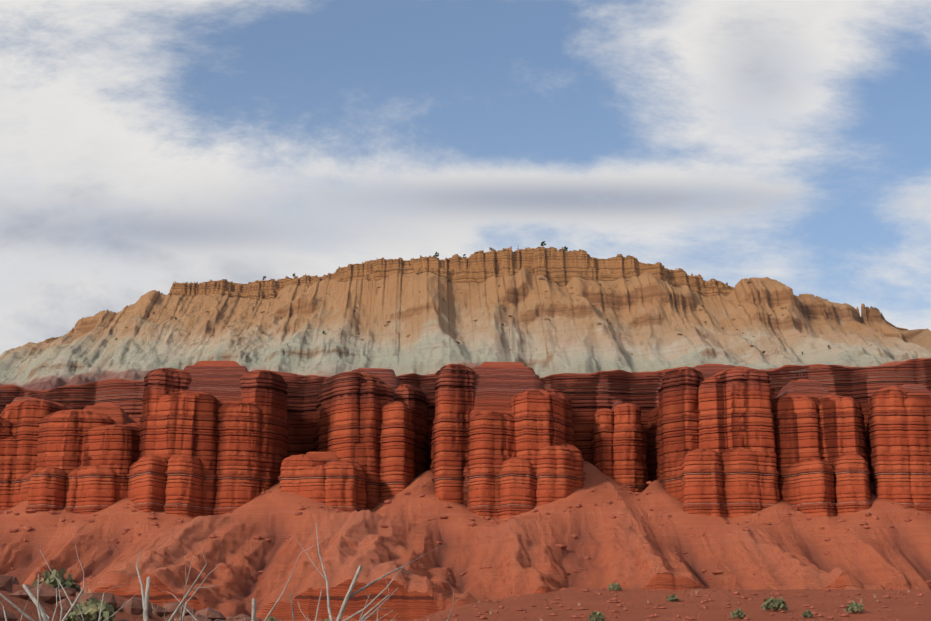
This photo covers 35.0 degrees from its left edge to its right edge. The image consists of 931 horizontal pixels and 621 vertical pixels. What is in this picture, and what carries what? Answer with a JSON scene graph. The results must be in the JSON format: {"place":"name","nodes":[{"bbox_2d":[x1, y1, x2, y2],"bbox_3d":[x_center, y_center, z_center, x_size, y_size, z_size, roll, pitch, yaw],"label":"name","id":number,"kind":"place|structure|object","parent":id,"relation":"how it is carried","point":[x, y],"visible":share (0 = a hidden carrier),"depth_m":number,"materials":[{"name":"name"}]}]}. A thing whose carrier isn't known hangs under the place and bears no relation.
{"place":"outdoors","nodes":[
{"label":"outdoors","id":0,"kind":"place"},
{"bbox_2d":[0,246,930,620],"bbox_3d":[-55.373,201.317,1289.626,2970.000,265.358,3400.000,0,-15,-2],"label":"terrain","id":1,"kind":"structure","parent":0,"point":[650,312],"depth_m":593.13,"materials":[{"name":"red stone"}]},
{"bbox_2d":[0,575,283,620],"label":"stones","id":2,"kind":"object","parent":1,"relation":"on","point":[132,606],"visible":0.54,"depth_m":27.62,"materials":[{"name":"red stone"}]},
{"bbox_2d":[0,525,473,620],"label":"dead branches","id":3,"kind":"object","parent":1,"relation":"on","point":[46,617],"visible":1,"depth_m":5.45,"materials":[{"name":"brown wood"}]},
{"bbox_2d":[30,568,864,620],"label":"shrub","id":4,"kind":"object","parent":1,"relation":"on","point":[90,610],"depth_m":28.97,"materials":[{"name":"green plant"}]},
{"bbox_2d":[0,358,930,517],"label":"hoodoo columns","id":5,"kind":"structure","parent":1,"relation":"on","point":[738,441],"depth_m":605.16,"materials":[{"name":"red stone"}]},
{"bbox_2d":[0,472,930,620],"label":"rocks","id":6,"kind":"object","parent":1,"relation":"on","point":[716,572],"visible":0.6,"depth_m":544.40,"materials":[{"name":"red stone"}]},
{"bbox_2d":[125,274,805,354],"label":"shrubs","id":7,"kind":"object","parent":1,"relation":"on","point":[571,293],"visible":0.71,"depth_m":773.44,"materials":[{"name":"green plant"}]},
{"bbox_2d":[115,241,830,354],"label":"juniper","id":8,"kind":"object","parent":1,"relation":"on","point":[542,243],"depth_m":822.28,"materials":[{"name":"green plant"}]},
{"bbox_2d":[0,0,930,354],"label":"sky","id":9,"kind":"structure","parent":0,"point":[146,146],"materials":[{"name":"blue"}]},
{"bbox_2d":[80,589,908,620],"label":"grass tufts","id":10,"kind":"object","parent":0,"point":[163,616],"visible":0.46,"depth_m":30.47,"materials":[{"name":"plant"}]}
]}

